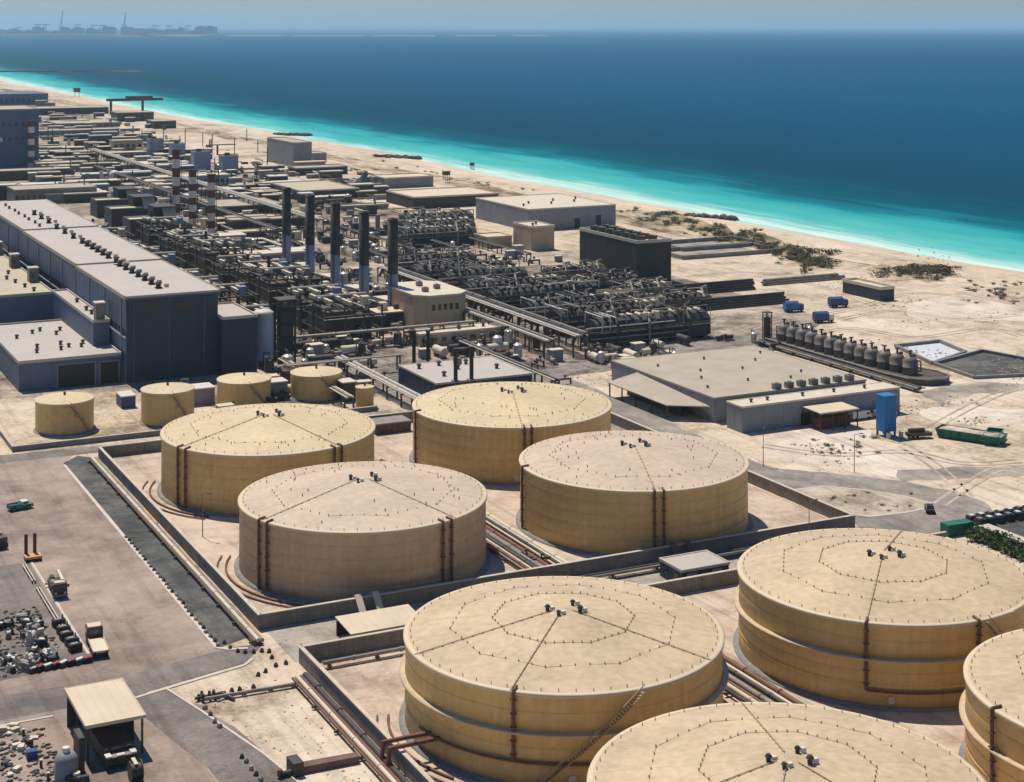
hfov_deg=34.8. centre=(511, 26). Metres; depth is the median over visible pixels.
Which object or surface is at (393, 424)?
pale screen house
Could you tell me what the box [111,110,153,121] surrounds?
boundary store
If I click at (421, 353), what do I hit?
cabinet
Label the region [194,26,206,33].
port shed
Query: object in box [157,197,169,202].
drum vessel
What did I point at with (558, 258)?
cabinet
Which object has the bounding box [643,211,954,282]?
scrub patch
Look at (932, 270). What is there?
dune shrub
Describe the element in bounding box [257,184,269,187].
hut
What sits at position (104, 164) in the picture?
hut
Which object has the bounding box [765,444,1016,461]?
wheel track
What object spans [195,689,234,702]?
valve manifold
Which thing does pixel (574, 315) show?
distiller
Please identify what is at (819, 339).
filter vessel
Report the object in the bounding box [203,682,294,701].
pipe run
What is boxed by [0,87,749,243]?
dune strip
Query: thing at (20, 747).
pallet stack
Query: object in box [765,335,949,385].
filter platform
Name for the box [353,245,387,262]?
pipe rack
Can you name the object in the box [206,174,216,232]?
striped chimney
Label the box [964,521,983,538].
hedge bush
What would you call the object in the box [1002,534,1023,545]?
hedge bush
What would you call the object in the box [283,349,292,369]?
upright vessel
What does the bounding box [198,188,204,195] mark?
hut
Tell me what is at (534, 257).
valve loop
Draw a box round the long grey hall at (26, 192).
[6,182,96,200]
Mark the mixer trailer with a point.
(912, 433)
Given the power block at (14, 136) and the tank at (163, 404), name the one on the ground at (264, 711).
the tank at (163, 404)
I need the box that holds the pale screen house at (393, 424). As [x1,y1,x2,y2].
[371,415,411,434]
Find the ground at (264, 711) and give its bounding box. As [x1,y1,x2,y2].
[0,83,1023,781]
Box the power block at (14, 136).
[0,105,38,168]
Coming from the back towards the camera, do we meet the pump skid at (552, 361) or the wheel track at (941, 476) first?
the pump skid at (552, 361)
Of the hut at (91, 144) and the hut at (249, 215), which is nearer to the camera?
the hut at (249, 215)
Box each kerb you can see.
[0,715,52,725]
[30,561,89,653]
[63,465,247,649]
[135,658,253,697]
[166,688,300,781]
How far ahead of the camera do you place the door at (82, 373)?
453.13 m
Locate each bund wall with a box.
[0,428,13,450]
[12,405,376,451]
[98,446,260,629]
[101,411,412,456]
[261,514,855,629]
[298,645,434,781]
[302,531,946,660]
[611,412,851,517]
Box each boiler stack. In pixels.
[282,187,291,262]
[305,194,314,272]
[330,202,340,284]
[358,210,369,293]
[387,217,398,306]
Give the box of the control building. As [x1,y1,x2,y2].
[387,280,465,326]
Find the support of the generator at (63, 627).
on the storage lot
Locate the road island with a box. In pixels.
[798,487,925,515]
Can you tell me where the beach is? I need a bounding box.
[0,81,1023,286]
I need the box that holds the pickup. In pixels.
[6,499,33,511]
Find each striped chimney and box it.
[27,120,35,167]
[171,149,180,215]
[188,169,197,224]
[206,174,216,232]
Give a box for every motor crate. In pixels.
[966,513,978,521]
[974,516,986,525]
[975,512,987,516]
[983,515,995,524]
[985,510,996,515]
[993,513,1005,523]
[994,509,1006,513]
[1002,512,1014,521]
[1003,507,1015,512]
[1012,510,1023,520]
[1013,505,1023,510]
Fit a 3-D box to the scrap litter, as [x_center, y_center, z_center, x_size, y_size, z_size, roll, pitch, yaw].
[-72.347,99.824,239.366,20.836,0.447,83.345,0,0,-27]
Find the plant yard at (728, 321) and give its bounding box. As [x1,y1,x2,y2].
[0,105,824,415]
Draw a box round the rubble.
[171,247,1023,781]
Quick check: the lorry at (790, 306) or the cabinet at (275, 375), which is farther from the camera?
the lorry at (790, 306)
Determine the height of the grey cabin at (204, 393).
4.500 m
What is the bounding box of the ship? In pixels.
[123,30,146,35]
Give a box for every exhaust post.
[411,330,415,362]
[426,330,430,361]
[451,348,459,381]
[467,346,475,380]
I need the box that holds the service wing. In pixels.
[0,254,52,323]
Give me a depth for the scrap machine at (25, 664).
252.61 m
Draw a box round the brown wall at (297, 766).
[277,752,359,777]
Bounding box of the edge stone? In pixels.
[202,704,207,709]
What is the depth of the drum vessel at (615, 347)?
492.91 m
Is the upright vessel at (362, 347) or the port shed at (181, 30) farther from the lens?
the port shed at (181, 30)
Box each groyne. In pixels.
[273,132,312,135]
[373,154,421,159]
[673,213,739,220]
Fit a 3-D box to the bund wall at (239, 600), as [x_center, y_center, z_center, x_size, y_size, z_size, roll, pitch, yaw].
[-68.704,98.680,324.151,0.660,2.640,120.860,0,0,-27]
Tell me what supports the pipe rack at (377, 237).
on the plant yard at (728, 321)
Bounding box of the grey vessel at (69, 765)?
[54,728,88,781]
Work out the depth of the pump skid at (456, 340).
512.00 m
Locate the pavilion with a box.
[64,678,145,764]
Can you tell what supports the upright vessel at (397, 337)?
on the plant yard at (728, 321)
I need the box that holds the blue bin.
[25,747,37,760]
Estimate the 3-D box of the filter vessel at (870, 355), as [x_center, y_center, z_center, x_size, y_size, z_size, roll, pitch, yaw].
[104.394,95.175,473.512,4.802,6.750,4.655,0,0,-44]
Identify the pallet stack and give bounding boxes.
[0,725,6,732]
[0,758,10,766]
[9,722,18,726]
[10,726,19,731]
[11,741,20,749]
[12,764,22,772]
[17,743,24,751]
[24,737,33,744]
[30,735,38,739]
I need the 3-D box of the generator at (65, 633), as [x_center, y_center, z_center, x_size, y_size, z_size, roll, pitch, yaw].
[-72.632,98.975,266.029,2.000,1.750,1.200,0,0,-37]
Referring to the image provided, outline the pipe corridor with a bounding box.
[266,554,740,661]
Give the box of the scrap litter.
[0,606,67,781]
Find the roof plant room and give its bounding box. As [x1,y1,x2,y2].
[93,300,105,319]
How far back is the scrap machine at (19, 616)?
272.89 m
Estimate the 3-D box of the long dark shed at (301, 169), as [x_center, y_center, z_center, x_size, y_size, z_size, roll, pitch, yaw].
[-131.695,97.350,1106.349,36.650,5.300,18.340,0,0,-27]
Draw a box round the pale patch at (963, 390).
[917,382,1023,404]
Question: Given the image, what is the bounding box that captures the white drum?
[886,432,890,438]
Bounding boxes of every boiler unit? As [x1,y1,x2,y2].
[91,219,134,240]
[96,222,117,234]
[129,240,149,251]
[135,210,192,251]
[137,245,186,268]
[140,244,168,261]
[153,224,203,260]
[168,227,228,268]
[179,267,202,275]
[188,231,252,275]
[196,273,230,298]
[202,279,259,305]
[205,249,262,289]
[222,301,276,339]
[228,254,298,301]
[248,256,322,310]
[276,278,352,329]
[300,287,385,340]
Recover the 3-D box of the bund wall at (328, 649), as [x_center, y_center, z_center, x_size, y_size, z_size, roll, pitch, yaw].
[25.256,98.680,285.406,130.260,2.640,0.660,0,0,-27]
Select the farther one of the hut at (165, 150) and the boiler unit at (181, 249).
the hut at (165, 150)
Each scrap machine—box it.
[0,618,5,630]
[0,657,4,666]
[2,651,11,665]
[4,617,15,628]
[5,628,11,639]
[5,662,11,672]
[10,662,16,673]
[11,654,19,666]
[15,621,22,630]
[16,609,29,620]
[19,616,33,628]
[19,658,31,673]
[23,652,33,659]
[25,630,36,644]
[26,623,40,630]
[28,642,38,657]
[32,616,45,628]
[32,653,40,665]
[34,635,49,647]
[35,627,43,635]
[38,652,44,662]
[42,648,52,662]
[46,651,60,662]
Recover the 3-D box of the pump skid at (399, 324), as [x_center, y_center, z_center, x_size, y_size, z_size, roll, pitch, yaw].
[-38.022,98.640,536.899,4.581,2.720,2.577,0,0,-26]
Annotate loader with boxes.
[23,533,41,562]
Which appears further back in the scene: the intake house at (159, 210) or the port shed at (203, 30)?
the port shed at (203, 30)
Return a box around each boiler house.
[270,258,304,275]
[284,271,329,284]
[314,281,358,301]
[339,292,387,313]
[366,301,403,327]
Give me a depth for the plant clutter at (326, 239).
917.39 m
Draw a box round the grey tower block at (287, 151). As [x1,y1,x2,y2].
[267,137,311,165]
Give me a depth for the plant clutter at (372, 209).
904.60 m
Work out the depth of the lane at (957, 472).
365.51 m
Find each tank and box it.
[33,391,95,436]
[109,170,117,178]
[139,382,194,427]
[157,402,375,517]
[215,372,271,405]
[234,460,490,603]
[253,309,273,367]
[289,365,341,401]
[354,382,374,407]
[399,575,728,781]
[409,381,611,485]
[516,429,752,555]
[587,701,985,781]
[733,527,1023,712]
[958,628,1023,781]
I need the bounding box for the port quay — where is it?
[0,34,226,35]
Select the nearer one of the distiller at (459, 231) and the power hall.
the power hall
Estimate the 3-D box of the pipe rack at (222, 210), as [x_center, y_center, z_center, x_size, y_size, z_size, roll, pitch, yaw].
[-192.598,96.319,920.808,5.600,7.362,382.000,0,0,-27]
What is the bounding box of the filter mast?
[762,311,772,339]
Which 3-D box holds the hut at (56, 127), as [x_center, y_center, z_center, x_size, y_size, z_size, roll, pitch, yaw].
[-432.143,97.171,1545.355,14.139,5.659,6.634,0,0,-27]
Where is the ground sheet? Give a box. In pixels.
[846,430,871,436]
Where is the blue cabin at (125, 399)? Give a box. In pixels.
[116,390,135,408]
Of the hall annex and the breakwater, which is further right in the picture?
the hall annex
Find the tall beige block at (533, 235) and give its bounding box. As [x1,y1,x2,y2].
[513,221,554,250]
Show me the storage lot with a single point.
(18, 592)
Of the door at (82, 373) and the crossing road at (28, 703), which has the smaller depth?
the crossing road at (28, 703)
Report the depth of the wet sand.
967.67 m
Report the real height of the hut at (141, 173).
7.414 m
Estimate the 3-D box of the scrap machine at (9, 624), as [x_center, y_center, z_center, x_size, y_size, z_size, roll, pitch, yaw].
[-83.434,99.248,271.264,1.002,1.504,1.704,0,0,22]
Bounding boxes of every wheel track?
[696,271,878,305]
[698,272,871,305]
[731,292,993,333]
[734,293,984,336]
[764,447,1023,464]
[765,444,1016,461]
[817,327,1023,336]
[829,329,1015,337]
[837,310,1015,318]
[844,311,1017,319]
[899,446,959,494]
[908,445,973,495]
[921,388,1023,437]
[924,386,1017,428]
[932,467,1023,502]
[945,470,1019,504]
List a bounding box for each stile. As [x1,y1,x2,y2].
[354,591,383,611]
[670,539,694,554]
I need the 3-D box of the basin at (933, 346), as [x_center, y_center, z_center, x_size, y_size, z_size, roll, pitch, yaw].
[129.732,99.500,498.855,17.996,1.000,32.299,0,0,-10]
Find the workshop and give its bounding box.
[0,319,121,391]
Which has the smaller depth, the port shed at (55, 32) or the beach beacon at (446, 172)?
the beach beacon at (446, 172)
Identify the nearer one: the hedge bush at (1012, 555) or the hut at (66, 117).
the hedge bush at (1012, 555)
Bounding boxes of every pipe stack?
[674,278,755,293]
[698,291,788,310]
[761,273,845,285]
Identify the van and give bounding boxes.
[848,409,872,420]
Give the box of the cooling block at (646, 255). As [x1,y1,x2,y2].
[579,224,671,281]
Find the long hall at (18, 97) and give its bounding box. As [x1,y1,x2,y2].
[0,91,47,104]
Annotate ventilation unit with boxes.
[0,241,2,254]
[8,252,19,267]
[27,266,38,282]
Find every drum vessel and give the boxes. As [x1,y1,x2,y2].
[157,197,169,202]
[258,361,265,368]
[272,392,288,399]
[293,340,312,352]
[309,354,332,365]
[313,338,337,349]
[315,253,324,262]
[339,344,358,356]
[342,216,351,220]
[357,358,376,367]
[371,339,385,346]
[372,289,387,295]
[380,335,392,343]
[423,336,433,347]
[432,344,447,358]
[447,343,468,354]
[452,346,468,356]
[485,342,508,351]
[491,341,512,352]
[499,352,512,362]
[586,351,599,362]
[604,353,616,362]
[609,344,623,353]
[622,348,639,356]
[640,348,657,356]
[651,339,664,348]
[675,333,691,345]
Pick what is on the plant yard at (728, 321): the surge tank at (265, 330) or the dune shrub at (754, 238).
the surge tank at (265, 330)
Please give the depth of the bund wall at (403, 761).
232.77 m
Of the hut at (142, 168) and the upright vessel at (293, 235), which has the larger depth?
the hut at (142, 168)
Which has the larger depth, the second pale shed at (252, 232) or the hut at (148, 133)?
the hut at (148, 133)
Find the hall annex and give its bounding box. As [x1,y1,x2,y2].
[218,301,257,375]
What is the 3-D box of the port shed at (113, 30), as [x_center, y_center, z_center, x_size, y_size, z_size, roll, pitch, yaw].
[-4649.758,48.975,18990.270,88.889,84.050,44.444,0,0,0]
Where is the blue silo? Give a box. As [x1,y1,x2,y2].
[875,392,896,437]
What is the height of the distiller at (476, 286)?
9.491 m
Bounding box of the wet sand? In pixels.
[11,83,1019,271]
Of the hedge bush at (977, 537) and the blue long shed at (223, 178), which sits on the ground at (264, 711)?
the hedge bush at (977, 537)
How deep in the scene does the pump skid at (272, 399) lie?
429.92 m
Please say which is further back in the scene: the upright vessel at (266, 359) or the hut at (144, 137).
the hut at (144, 137)
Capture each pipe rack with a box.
[87,148,323,232]
[88,457,263,643]
[93,165,281,240]
[253,244,302,262]
[269,232,303,246]
[275,353,402,376]
[277,357,354,408]
[291,672,409,781]
[293,320,475,346]
[322,646,404,667]
[334,355,420,407]
[340,225,416,254]
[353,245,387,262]
[375,458,549,568]
[377,264,588,357]
[384,263,588,350]
[387,228,464,249]
[387,284,554,357]
[458,339,559,383]
[461,236,531,261]
[486,511,567,563]
[580,527,862,577]
[723,654,803,703]
[755,339,921,390]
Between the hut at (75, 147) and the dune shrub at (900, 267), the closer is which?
the dune shrub at (900, 267)
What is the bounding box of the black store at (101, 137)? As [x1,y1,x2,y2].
[88,134,111,145]
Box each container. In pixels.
[813,413,849,429]
[940,518,973,536]
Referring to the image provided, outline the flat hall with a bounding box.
[386,186,498,208]
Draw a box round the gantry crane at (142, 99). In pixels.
[106,96,162,114]
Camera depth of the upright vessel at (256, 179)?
1015.60 m
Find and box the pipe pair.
[380,730,440,766]
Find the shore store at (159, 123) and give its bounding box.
[146,119,175,128]
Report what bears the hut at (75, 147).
on the plant yard at (728, 321)
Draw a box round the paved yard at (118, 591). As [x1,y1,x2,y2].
[0,455,217,781]
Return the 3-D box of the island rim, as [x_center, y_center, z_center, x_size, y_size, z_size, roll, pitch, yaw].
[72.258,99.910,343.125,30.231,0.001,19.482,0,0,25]
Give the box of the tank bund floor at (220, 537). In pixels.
[112,421,827,612]
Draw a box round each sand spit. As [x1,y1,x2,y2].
[166,35,210,35]
[231,35,287,35]
[455,35,495,35]
[510,35,546,35]
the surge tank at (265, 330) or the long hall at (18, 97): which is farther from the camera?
the long hall at (18, 97)
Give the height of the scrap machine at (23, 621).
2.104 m
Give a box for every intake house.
[90,186,138,217]
[104,193,155,226]
[122,203,176,238]
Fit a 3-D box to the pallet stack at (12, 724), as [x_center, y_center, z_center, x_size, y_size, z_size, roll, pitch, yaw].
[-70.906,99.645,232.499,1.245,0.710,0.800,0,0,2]
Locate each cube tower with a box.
[147,136,163,156]
[169,141,185,154]
[191,149,210,170]
[218,152,238,172]
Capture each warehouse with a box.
[476,193,615,229]
[611,345,866,422]
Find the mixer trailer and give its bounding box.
[905,428,932,439]
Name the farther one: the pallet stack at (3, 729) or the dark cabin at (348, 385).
the dark cabin at (348, 385)
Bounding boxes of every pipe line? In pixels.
[220,224,233,229]
[237,170,289,173]
[244,242,263,249]
[258,172,287,174]
[263,238,281,246]
[321,178,354,180]
[326,197,376,203]
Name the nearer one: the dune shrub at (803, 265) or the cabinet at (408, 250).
the dune shrub at (803, 265)
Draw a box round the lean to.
[608,372,709,419]
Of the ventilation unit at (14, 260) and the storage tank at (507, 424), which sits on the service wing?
the ventilation unit at (14, 260)
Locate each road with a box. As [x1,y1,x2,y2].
[0,410,412,462]
[0,643,262,719]
[136,690,295,781]
[748,459,991,533]
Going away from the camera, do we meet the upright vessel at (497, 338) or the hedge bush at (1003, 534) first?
the hedge bush at (1003, 534)
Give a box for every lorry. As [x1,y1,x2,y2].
[90,723,136,769]
[783,301,803,312]
[812,311,833,322]
[828,296,847,307]
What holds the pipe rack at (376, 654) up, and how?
on the front bund floor at (373, 686)
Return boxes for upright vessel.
[198,207,202,218]
[251,236,257,244]
[252,176,258,182]
[263,352,272,369]
[264,356,272,371]
[282,363,290,383]
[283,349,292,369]
[291,230,294,239]
[301,226,304,240]
[301,356,308,366]
[306,344,313,358]
[317,227,323,241]
[317,248,322,260]
[324,341,328,353]
[340,268,347,284]
[340,352,347,368]
[341,244,345,253]
[346,269,351,282]
[346,333,352,344]
[352,215,357,222]
[352,250,356,260]
[356,339,365,356]
[371,241,379,255]
[383,221,387,232]
[393,328,403,346]
[450,239,456,248]
[467,293,475,309]
[476,340,482,355]
[479,330,485,341]
[493,330,501,352]
[502,254,508,260]
[502,326,512,342]
[513,338,521,360]
[531,333,537,350]
[544,346,548,359]
[578,326,583,344]
[584,344,592,358]
[596,342,602,352]
[598,347,604,363]
[606,345,613,353]
[649,338,658,355]
[659,347,670,354]
[751,329,756,341]
[805,323,814,330]
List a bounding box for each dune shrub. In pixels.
[657,210,670,214]
[661,220,674,224]
[687,220,700,223]
[714,237,735,241]
[749,227,762,232]
[751,234,763,240]
[754,242,776,248]
[759,243,774,249]
[770,250,782,254]
[783,243,800,248]
[786,250,809,256]
[799,263,810,267]
[800,266,813,273]
[804,245,822,252]
[806,256,823,261]
[812,248,842,253]
[812,259,843,263]
[815,261,836,267]
[869,270,890,276]
[879,267,892,273]
[890,264,912,271]
[902,266,918,272]
[926,274,943,280]
[928,266,942,272]
[935,263,951,271]
[936,271,960,276]
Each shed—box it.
[0,29,9,33]
[0,167,55,180]
[0,183,17,199]
[8,28,18,33]
[13,31,24,33]
[25,30,32,33]
[32,26,42,33]
[35,105,108,114]
[39,127,118,136]
[46,119,120,126]
[50,31,61,33]
[52,150,96,156]
[60,27,69,33]
[64,160,87,166]
[72,27,84,33]
[86,28,93,33]
[92,29,101,33]
[102,26,110,33]
[106,150,146,157]
[111,27,116,33]
[121,26,129,33]
[130,27,136,33]
[134,28,143,33]
[144,28,156,33]
[151,172,230,186]
[166,29,178,33]
[178,27,184,33]
[186,30,198,33]
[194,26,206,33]
[202,213,280,226]
[207,26,216,33]
[225,227,281,238]
[287,164,347,175]
[312,151,326,160]
[335,604,415,635]
[371,173,433,187]
[726,382,900,432]
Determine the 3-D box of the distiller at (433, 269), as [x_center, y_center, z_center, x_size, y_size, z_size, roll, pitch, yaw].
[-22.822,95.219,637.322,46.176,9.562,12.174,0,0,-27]
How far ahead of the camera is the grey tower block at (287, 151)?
1169.03 m
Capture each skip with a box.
[935,424,1007,445]
[982,427,1003,444]
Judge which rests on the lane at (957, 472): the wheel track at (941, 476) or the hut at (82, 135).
the wheel track at (941, 476)
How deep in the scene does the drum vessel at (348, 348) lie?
493.89 m
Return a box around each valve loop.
[319,259,329,269]
[405,331,411,339]
[474,337,492,351]
[476,250,486,259]
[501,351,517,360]
[518,253,524,261]
[521,548,531,558]
[528,256,539,265]
[532,360,538,369]
[532,552,550,563]
[536,355,544,367]
[560,374,571,383]
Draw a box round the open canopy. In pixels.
[802,401,859,431]
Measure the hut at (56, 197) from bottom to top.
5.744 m
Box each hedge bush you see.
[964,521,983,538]
[965,528,984,542]
[971,526,992,542]
[976,528,1010,546]
[983,527,1005,542]
[988,535,1015,550]
[991,536,1023,553]
[994,534,1011,543]
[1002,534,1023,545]
[1003,541,1022,556]
[1007,543,1023,557]
[1016,548,1023,559]
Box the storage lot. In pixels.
[0,563,86,680]
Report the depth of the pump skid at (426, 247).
725.27 m
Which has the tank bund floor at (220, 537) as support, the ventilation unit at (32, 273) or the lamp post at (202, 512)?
the lamp post at (202, 512)
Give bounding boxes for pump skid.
[266,397,277,402]
[330,350,341,358]
[353,373,368,379]
[366,342,376,352]
[390,321,401,330]
[404,340,411,344]
[422,245,432,250]
[453,336,465,343]
[462,244,470,248]
[546,356,558,365]
[583,341,595,352]
[714,335,722,341]
[722,334,734,341]
[758,341,767,347]
[768,341,780,350]
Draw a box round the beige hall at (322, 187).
[270,180,359,199]
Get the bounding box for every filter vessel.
[777,319,789,340]
[786,321,798,343]
[795,324,808,345]
[805,326,817,348]
[814,329,827,351]
[824,331,837,354]
[833,334,846,357]
[844,337,856,360]
[854,339,867,363]
[864,342,878,366]
[876,345,890,369]
[889,348,903,371]
[902,350,921,374]
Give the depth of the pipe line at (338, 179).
1036.10 m
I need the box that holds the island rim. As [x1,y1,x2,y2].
[783,485,930,516]
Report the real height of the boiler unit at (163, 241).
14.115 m
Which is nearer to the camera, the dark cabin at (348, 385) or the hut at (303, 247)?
the dark cabin at (348, 385)
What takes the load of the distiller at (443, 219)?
on the plant yard at (728, 321)
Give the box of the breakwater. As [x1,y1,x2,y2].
[0,70,147,71]
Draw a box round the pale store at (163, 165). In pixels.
[153,163,169,172]
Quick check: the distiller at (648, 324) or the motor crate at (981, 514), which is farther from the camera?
the distiller at (648, 324)
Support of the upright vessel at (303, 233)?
on the plant yard at (728, 321)
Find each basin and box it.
[671,236,760,251]
[671,242,781,259]
[894,339,966,364]
[932,349,1023,378]
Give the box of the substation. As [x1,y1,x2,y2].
[659,550,729,579]
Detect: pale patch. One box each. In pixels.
[755,428,986,476]
[904,294,1023,322]
[916,405,1023,426]
[917,382,1023,404]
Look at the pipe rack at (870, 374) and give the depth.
473.07 m
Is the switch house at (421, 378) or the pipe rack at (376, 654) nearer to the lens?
the pipe rack at (376, 654)
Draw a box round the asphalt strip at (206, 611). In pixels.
[64,456,247,646]
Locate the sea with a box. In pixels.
[0,28,1023,271]
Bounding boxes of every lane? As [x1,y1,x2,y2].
[532,334,775,461]
[896,465,1023,480]
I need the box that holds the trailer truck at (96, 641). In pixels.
[85,621,108,658]
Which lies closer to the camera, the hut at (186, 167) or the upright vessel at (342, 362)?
the upright vessel at (342, 362)
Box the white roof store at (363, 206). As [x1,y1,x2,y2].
[340,202,388,210]
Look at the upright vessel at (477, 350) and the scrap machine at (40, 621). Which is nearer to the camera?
the scrap machine at (40, 621)
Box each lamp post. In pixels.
[202,493,211,536]
[763,426,764,465]
[854,433,862,471]
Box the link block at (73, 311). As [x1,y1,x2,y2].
[52,289,109,345]
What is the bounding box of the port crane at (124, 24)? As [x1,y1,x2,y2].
[122,12,125,33]
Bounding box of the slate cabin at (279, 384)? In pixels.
[271,377,287,399]
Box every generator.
[52,614,65,627]
[56,621,69,634]
[59,626,73,640]
[64,632,78,646]
[68,638,82,652]
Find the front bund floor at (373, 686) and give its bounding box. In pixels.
[318,584,1016,781]
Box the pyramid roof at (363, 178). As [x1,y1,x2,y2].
[355,173,372,182]
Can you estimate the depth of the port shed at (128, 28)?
18598.19 m
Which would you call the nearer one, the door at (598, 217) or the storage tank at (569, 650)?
the storage tank at (569, 650)
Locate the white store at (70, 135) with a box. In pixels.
[64,134,77,137]
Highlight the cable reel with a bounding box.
[127,757,143,781]
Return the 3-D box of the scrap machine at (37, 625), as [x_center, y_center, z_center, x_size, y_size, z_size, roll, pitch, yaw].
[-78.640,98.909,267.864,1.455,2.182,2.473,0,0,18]
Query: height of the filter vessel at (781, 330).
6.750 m
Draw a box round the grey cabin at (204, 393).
[192,382,215,405]
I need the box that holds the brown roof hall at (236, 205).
[199,197,281,216]
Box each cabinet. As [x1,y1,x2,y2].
[183,210,188,216]
[215,402,234,407]
[268,373,279,377]
[305,342,324,354]
[335,335,346,347]
[349,239,358,247]
[350,267,358,277]
[353,338,359,344]
[355,379,371,384]
[374,256,380,262]
[406,248,411,253]
[417,347,430,358]
[504,249,516,259]
[511,244,523,254]
[547,347,563,361]
[554,255,562,261]
[617,353,630,356]
[629,341,645,351]
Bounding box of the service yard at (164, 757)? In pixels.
[0,713,217,781]
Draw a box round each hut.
[19,181,59,184]
[27,172,37,181]
[33,159,63,167]
[35,100,47,105]
[35,175,53,181]
[37,171,60,175]
[39,146,64,149]
[39,152,46,158]
[39,161,71,164]
[40,155,53,159]
[41,136,53,139]
[41,164,68,166]
[41,175,74,181]
[44,192,78,202]
[45,102,55,105]
[47,125,62,128]
[49,114,64,117]
[49,146,61,149]
[50,116,59,119]
[50,155,90,162]
[53,167,70,174]
[58,164,80,171]
[59,181,76,182]
[60,116,73,119]
[60,119,88,120]
[62,146,84,149]
[62,177,80,179]
[63,190,108,202]
[65,179,91,182]
[73,152,96,157]
[74,139,87,145]
[75,125,92,127]
[77,133,89,138]
[78,150,94,152]
[78,179,107,183]
[80,167,92,175]
[80,172,109,178]
[81,162,112,171]
[84,141,97,146]
[88,142,105,148]
[91,131,117,136]
[92,183,109,191]
[93,112,103,116]
[96,145,110,150]
[107,178,141,185]
[112,136,127,138]
[112,148,123,150]
[117,170,151,177]
[119,128,139,130]
[120,164,133,170]
[121,182,162,185]
[124,117,135,121]
[125,133,142,135]
[133,155,151,158]
[134,162,153,169]
[135,176,150,179]
[136,134,148,140]
[138,179,165,182]
[142,132,151,137]
[142,186,171,196]
[144,179,171,182]
[147,159,167,162]
[154,153,169,157]
[155,183,171,186]
[156,148,168,152]
[164,139,180,141]
[164,142,184,147]
[168,155,182,160]
[168,193,198,202]
[180,164,196,170]
[181,155,190,163]
[186,148,213,153]
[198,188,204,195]
[215,191,222,198]
[215,233,246,248]
[217,187,245,191]
[217,222,226,230]
[224,214,266,229]
[226,169,236,176]
[226,216,269,229]
[228,177,242,183]
[228,183,255,188]
[229,250,268,253]
[245,237,251,246]
[250,189,278,196]
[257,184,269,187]
[257,249,304,262]
[258,164,285,169]
[258,240,277,245]
[259,165,277,169]
[259,181,280,183]
[261,193,279,201]
[267,174,287,180]
[269,215,303,228]
[269,246,304,257]
[287,171,295,176]
[293,160,326,165]
[297,192,313,202]
[306,173,318,178]
[315,194,351,202]
[319,170,342,178]
[347,183,374,189]
[355,190,377,197]
[369,176,375,182]
[373,194,385,199]
[374,185,388,193]
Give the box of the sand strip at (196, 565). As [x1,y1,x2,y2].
[143,507,263,638]
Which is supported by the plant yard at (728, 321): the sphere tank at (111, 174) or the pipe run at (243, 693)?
the sphere tank at (111, 174)
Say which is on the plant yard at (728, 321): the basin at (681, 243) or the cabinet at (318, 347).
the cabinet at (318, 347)
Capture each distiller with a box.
[379,246,479,276]
[387,220,476,247]
[398,206,475,223]
[398,213,475,229]
[400,254,508,281]
[438,260,527,287]
[460,270,565,299]
[472,276,602,312]
[507,286,640,323]
[534,293,664,335]
[536,259,607,279]
[571,301,713,347]
[573,267,641,288]
[605,276,674,296]
[641,285,711,309]
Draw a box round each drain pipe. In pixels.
[142,480,209,519]
[216,555,307,607]
[376,714,453,781]
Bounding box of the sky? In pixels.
[0,0,1023,28]
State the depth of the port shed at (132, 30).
18984.53 m
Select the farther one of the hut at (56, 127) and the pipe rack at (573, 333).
the hut at (56, 127)
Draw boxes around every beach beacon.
[73,88,80,96]
[442,170,449,179]
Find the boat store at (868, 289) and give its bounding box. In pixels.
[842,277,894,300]
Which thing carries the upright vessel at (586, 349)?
on the plant yard at (728, 321)
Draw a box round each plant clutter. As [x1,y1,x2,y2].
[40,115,386,245]
[42,116,386,238]
[44,135,401,245]
[45,118,423,231]
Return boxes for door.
[57,361,95,387]
[99,360,119,383]
[190,362,201,376]
[574,217,580,228]
[595,214,601,225]
[687,572,696,576]
[712,568,721,571]
[799,410,811,425]
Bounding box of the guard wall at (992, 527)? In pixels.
[978,524,1023,542]
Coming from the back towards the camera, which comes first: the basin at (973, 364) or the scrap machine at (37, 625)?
the basin at (973, 364)
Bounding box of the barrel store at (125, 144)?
[109,139,142,150]
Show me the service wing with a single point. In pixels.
(22, 299)
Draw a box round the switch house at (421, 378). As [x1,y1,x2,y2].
[398,355,532,394]
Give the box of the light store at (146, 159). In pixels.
[129,157,167,160]
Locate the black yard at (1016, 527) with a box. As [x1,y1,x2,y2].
[994,520,1023,536]
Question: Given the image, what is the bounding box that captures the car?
[924,503,934,513]
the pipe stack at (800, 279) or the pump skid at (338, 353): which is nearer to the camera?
the pump skid at (338, 353)
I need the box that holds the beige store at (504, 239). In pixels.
[474,232,512,247]
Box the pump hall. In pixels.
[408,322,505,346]
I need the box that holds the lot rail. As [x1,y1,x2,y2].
[22,564,62,625]
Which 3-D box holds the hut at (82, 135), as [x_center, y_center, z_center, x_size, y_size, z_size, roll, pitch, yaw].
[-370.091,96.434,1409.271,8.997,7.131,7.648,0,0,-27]
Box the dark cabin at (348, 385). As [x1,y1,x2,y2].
[337,377,356,401]
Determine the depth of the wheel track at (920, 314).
561.66 m
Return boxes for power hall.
[0,199,219,383]
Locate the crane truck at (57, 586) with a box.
[45,569,68,597]
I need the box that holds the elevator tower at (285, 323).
[273,296,297,364]
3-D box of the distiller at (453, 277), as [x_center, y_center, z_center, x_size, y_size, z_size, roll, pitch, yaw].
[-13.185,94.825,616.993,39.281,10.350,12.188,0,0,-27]
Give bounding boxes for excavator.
[0,531,7,548]
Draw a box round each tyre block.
[28,665,36,673]
[36,663,43,672]
[43,662,52,671]
[51,660,58,669]
[58,659,66,668]
[67,658,75,666]
[75,656,82,665]
[83,655,93,663]
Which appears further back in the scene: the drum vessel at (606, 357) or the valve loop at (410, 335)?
the valve loop at (410, 335)

